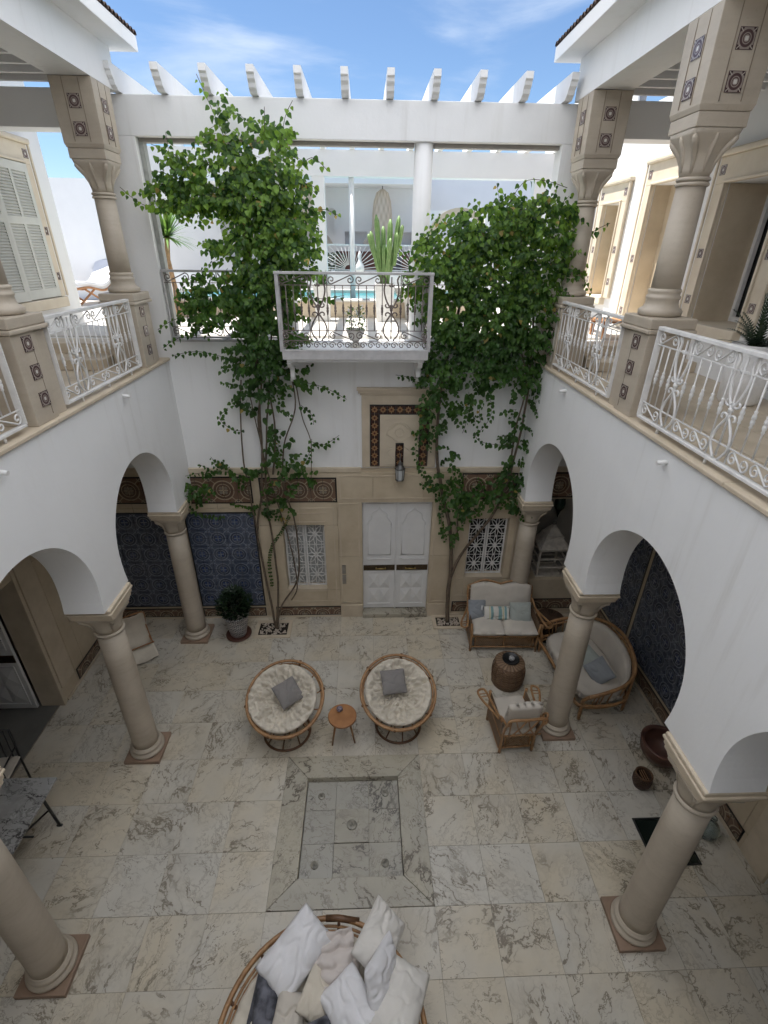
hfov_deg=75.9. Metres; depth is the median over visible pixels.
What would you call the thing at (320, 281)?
herb bush
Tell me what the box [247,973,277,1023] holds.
cushion
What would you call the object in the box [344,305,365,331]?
flowering shrub
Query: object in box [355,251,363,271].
bottle vase
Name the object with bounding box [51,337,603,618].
end wall
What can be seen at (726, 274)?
side wall
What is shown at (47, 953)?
stone column
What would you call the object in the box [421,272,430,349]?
balcony railing
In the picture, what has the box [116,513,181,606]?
tile panel
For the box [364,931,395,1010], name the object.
pillow
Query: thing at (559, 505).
hanging lamp
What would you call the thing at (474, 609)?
cushion
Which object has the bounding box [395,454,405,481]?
wall lantern
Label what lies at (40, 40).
gallery roof
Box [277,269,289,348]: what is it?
balcony railing
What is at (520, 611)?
cushion
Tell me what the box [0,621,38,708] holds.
open door leaf
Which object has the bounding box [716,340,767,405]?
pot
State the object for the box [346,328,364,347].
urn planter
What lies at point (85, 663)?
tile panel
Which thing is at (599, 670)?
cushion
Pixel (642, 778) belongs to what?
floor basket
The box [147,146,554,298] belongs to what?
pergola frame
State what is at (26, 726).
side room floor
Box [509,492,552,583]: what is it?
stone column
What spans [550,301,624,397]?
railing
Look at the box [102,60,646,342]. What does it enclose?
pergola frame
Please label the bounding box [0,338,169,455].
gallery floor
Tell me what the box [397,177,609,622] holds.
climbing vine
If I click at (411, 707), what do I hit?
papasan chair
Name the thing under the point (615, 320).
lounger table
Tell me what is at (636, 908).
stone column
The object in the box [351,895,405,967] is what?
pillow
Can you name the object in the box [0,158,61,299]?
shutter
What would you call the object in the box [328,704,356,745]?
round stool
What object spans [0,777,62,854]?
marble table
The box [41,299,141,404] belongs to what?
railing
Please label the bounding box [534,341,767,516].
gallery floor
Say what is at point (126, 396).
drain spout
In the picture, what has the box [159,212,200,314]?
yucca palm
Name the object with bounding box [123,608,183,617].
tile panel
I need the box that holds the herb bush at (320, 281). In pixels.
[314,270,328,284]
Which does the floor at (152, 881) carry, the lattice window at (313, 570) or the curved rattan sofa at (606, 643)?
the curved rattan sofa at (606, 643)
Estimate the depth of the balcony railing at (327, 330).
6.28 m
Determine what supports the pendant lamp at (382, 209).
hanging from the lounge roof at (371, 183)
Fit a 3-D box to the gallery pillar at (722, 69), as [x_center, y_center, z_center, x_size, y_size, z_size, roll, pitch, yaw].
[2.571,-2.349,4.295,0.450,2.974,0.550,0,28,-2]
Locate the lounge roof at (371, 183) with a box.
[152,175,412,188]
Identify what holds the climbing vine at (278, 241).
in the vine pit at (265, 629)
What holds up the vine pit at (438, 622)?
on the floor at (152, 881)
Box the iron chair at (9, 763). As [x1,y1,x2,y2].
[0,729,31,777]
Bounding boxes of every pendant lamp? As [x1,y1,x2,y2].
[302,194,332,243]
[363,186,393,244]
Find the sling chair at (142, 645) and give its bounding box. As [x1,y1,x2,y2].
[122,611,158,664]
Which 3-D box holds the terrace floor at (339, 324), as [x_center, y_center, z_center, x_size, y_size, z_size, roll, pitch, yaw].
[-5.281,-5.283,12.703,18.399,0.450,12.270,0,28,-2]
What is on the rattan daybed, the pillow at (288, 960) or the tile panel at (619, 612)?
the pillow at (288, 960)
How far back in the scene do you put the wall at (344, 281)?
11.92 m
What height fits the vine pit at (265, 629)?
0.038 m
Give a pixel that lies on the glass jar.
(712, 832)
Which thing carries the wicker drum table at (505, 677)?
on the floor at (152, 881)
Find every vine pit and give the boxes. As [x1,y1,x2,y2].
[253,620,292,637]
[431,614,464,628]
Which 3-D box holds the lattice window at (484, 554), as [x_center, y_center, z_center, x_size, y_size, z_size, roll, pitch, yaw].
[1.834,0.631,8.929,0.740,1.278,0.235,0,28,-2]
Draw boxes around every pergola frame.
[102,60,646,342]
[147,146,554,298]
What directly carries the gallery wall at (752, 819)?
on the floor at (152, 881)
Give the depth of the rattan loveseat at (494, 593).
8.59 m
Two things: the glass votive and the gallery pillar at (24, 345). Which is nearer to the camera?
the gallery pillar at (24, 345)
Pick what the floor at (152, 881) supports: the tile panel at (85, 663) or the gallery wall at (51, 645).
the gallery wall at (51, 645)
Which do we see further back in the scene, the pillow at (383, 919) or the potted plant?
the potted plant
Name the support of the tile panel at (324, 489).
attached to the end wall at (203, 396)
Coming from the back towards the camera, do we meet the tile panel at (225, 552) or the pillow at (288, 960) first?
the tile panel at (225, 552)
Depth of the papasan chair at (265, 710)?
6.92 m
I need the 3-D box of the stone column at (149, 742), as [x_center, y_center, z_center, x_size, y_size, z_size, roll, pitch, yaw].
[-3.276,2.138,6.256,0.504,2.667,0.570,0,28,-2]
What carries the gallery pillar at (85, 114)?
on the gallery floor at (20, 437)
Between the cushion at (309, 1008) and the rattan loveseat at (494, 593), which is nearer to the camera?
the cushion at (309, 1008)
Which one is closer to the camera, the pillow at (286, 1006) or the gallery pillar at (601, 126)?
the pillow at (286, 1006)
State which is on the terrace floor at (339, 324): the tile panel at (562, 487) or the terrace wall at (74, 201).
the terrace wall at (74, 201)
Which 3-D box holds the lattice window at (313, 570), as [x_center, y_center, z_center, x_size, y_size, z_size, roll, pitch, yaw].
[-1.405,0.798,8.894,0.760,1.408,0.235,0,28,-2]
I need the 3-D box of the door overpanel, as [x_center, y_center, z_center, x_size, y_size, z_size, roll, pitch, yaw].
[0.244,-1.293,7.695,1.320,1.298,0.089,0,28,-2]
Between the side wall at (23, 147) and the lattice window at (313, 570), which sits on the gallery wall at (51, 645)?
the side wall at (23, 147)
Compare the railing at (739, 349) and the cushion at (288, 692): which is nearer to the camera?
the railing at (739, 349)
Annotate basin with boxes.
[266,754,434,911]
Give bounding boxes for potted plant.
[214,584,253,641]
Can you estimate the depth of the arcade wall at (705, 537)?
3.87 m
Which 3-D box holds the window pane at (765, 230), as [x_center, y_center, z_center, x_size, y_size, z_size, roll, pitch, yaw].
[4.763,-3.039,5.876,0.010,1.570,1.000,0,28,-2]
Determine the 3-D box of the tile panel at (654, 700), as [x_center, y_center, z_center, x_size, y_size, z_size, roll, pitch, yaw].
[4.106,2.635,7.974,0.012,0.226,3.456,0,28,-2]
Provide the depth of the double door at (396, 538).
8.91 m
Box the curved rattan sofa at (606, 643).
[537,616,637,719]
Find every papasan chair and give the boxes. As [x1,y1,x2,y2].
[244,659,324,751]
[359,653,436,743]
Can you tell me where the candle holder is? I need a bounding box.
[336,706,342,711]
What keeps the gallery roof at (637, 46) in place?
on the side wall at (726, 274)
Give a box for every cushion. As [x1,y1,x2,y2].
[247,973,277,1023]
[271,676,302,709]
[295,964,328,1021]
[380,668,407,695]
[468,600,485,619]
[481,606,509,619]
[509,602,530,620]
[583,644,599,664]
[583,656,615,683]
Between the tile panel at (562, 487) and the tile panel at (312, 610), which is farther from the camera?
the tile panel at (312, 610)
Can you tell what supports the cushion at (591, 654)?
on the curved rattan sofa at (606, 643)
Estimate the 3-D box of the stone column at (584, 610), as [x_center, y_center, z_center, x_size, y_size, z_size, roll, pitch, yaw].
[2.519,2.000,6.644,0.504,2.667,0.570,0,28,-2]
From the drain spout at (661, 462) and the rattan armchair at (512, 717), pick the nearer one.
the drain spout at (661, 462)
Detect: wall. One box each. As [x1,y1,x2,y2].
[0,81,85,333]
[0,361,190,613]
[0,555,100,705]
[48,178,106,299]
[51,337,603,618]
[90,269,509,299]
[156,179,550,270]
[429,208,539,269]
[517,363,767,793]
[584,82,767,399]
[597,549,767,883]
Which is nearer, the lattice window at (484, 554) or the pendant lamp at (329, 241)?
the lattice window at (484, 554)
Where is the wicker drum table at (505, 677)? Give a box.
[491,651,525,691]
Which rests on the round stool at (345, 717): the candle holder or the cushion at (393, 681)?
the candle holder
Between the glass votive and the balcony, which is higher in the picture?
the balcony
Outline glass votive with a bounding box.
[509,655,514,660]
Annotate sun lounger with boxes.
[75,260,110,305]
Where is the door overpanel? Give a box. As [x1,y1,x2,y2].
[357,387,444,466]
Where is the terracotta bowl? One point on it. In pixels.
(652, 744)
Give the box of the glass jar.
[702,816,720,841]
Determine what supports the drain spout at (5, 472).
attached to the arcade wall at (60, 486)
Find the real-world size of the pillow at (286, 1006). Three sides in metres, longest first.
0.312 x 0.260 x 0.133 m
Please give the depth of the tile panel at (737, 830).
5.92 m
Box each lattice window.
[284,525,328,591]
[463,519,507,578]
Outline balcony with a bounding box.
[282,344,427,384]
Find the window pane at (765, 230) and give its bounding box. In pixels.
[736,218,767,316]
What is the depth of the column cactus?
8.38 m
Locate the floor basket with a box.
[632,766,653,790]
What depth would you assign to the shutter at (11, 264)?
6.34 m
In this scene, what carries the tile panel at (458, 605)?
attached to the end wall at (203, 396)
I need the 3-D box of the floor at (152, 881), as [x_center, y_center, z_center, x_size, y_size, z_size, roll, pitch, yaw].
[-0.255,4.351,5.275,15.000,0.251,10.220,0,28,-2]
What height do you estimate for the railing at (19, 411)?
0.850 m
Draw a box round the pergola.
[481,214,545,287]
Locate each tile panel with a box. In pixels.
[76,639,99,678]
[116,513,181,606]
[117,477,146,503]
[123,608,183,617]
[185,512,265,605]
[190,476,253,503]
[203,607,266,615]
[258,477,336,502]
[276,606,340,614]
[451,601,466,610]
[461,473,518,499]
[531,598,571,607]
[552,472,572,497]
[596,610,668,726]
[602,538,653,639]
[626,551,685,712]
[719,803,744,841]
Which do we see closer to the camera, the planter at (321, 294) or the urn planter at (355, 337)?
the urn planter at (355, 337)
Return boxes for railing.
[0,344,27,443]
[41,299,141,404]
[160,269,276,338]
[258,244,410,270]
[273,271,434,351]
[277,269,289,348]
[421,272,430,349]
[431,280,534,339]
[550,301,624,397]
[637,326,767,496]
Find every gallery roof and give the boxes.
[0,0,137,132]
[554,0,767,144]
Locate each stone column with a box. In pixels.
[0,766,90,999]
[65,582,170,764]
[147,499,214,643]
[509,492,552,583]
[538,567,619,740]
[600,731,767,952]
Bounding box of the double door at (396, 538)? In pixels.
[362,502,431,608]
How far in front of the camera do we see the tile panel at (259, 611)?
9.28 m
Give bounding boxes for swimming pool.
[173,288,481,317]
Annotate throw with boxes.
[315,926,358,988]
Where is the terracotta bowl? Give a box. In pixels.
[640,724,672,767]
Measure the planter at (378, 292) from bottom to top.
0.620 m
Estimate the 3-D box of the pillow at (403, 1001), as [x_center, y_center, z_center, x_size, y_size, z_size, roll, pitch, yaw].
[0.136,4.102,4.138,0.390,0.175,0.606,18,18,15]
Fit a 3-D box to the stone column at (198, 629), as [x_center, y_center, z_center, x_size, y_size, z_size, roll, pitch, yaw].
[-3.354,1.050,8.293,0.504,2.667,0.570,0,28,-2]
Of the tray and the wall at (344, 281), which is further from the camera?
the wall at (344, 281)
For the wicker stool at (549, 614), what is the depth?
8.80 m
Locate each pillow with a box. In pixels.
[255,903,330,996]
[272,991,303,1023]
[307,1015,330,1023]
[320,961,374,1023]
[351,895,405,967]
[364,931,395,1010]
[369,954,429,1023]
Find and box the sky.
[23,0,667,177]
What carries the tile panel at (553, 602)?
attached to the end wall at (203, 396)
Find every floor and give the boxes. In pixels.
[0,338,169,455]
[0,613,767,1023]
[0,651,58,777]
[50,300,620,340]
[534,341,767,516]
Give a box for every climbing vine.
[120,74,346,628]
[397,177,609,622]
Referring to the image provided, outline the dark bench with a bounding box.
[336,249,409,271]
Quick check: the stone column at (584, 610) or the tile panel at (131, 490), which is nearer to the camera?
the stone column at (584, 610)
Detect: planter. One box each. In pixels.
[313,284,330,320]
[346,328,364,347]
[375,283,394,321]
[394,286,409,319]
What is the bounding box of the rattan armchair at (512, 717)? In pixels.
[477,685,548,753]
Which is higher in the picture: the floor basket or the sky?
the sky
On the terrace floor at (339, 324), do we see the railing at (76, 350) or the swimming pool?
the swimming pool
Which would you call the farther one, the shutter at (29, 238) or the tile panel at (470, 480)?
the tile panel at (470, 480)
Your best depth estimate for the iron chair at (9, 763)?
6.16 m
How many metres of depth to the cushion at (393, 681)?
7.05 m
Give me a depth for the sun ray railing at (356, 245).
11.77 m
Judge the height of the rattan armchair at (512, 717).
0.997 m
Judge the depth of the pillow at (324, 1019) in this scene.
4.02 m
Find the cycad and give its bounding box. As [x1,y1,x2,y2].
[700,293,767,346]
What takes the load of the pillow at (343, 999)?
on the rattan daybed
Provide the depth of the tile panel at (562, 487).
8.27 m
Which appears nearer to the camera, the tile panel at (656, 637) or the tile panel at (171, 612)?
the tile panel at (656, 637)
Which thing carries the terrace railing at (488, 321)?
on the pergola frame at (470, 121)
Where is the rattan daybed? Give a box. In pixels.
[218,914,426,1023]
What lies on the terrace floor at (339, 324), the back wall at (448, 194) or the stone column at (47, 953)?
the back wall at (448, 194)
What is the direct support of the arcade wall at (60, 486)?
on the stone column at (198, 629)
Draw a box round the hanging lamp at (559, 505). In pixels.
[554,499,565,517]
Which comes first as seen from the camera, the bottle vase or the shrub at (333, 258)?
the bottle vase
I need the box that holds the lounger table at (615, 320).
[589,317,622,338]
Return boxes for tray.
[502,652,519,664]
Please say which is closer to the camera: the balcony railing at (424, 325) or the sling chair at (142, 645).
the balcony railing at (424, 325)
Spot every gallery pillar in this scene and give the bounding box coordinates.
[0,259,66,426]
[47,75,158,367]
[543,89,633,367]
[608,0,767,416]
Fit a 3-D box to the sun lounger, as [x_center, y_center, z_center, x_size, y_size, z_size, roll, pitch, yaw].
[-6.763,-5.176,11.097,0.605,0.885,1.693,6,29,10]
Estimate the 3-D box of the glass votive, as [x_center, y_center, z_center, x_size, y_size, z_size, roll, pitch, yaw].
[2.030,2.323,7.819,0.090,0.068,0.090,0,28,-2]
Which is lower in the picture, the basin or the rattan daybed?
the rattan daybed
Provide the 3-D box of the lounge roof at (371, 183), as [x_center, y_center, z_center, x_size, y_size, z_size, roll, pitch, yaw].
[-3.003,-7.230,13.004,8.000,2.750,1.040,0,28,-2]
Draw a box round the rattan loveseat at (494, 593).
[460,579,552,651]
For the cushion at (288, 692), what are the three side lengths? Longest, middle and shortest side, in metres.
0.352 x 0.352 x 0.112 m
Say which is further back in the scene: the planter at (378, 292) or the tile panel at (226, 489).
the planter at (378, 292)
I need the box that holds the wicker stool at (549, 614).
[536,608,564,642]
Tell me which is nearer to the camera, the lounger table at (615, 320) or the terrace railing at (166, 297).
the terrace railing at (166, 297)
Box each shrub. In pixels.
[309,251,346,270]
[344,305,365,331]
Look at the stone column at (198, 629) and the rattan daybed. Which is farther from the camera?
the stone column at (198, 629)
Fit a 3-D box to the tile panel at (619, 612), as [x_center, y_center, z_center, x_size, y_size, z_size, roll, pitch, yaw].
[4.079,1.074,8.444,0.012,1.964,1.164,0,28,-2]
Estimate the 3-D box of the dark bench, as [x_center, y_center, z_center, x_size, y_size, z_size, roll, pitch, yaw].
[-0.284,-6.144,12.707,1.900,1.170,0.510,0,28,-2]
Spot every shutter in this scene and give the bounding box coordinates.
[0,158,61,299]
[0,197,31,302]
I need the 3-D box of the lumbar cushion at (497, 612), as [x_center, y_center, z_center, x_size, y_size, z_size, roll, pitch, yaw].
[1.982,1.786,8.639,0.558,0.286,0.107,1,-4,0]
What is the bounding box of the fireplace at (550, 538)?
[531,521,568,576]
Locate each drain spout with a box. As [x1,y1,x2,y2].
[0,470,9,475]
[122,394,130,397]
[655,459,667,465]

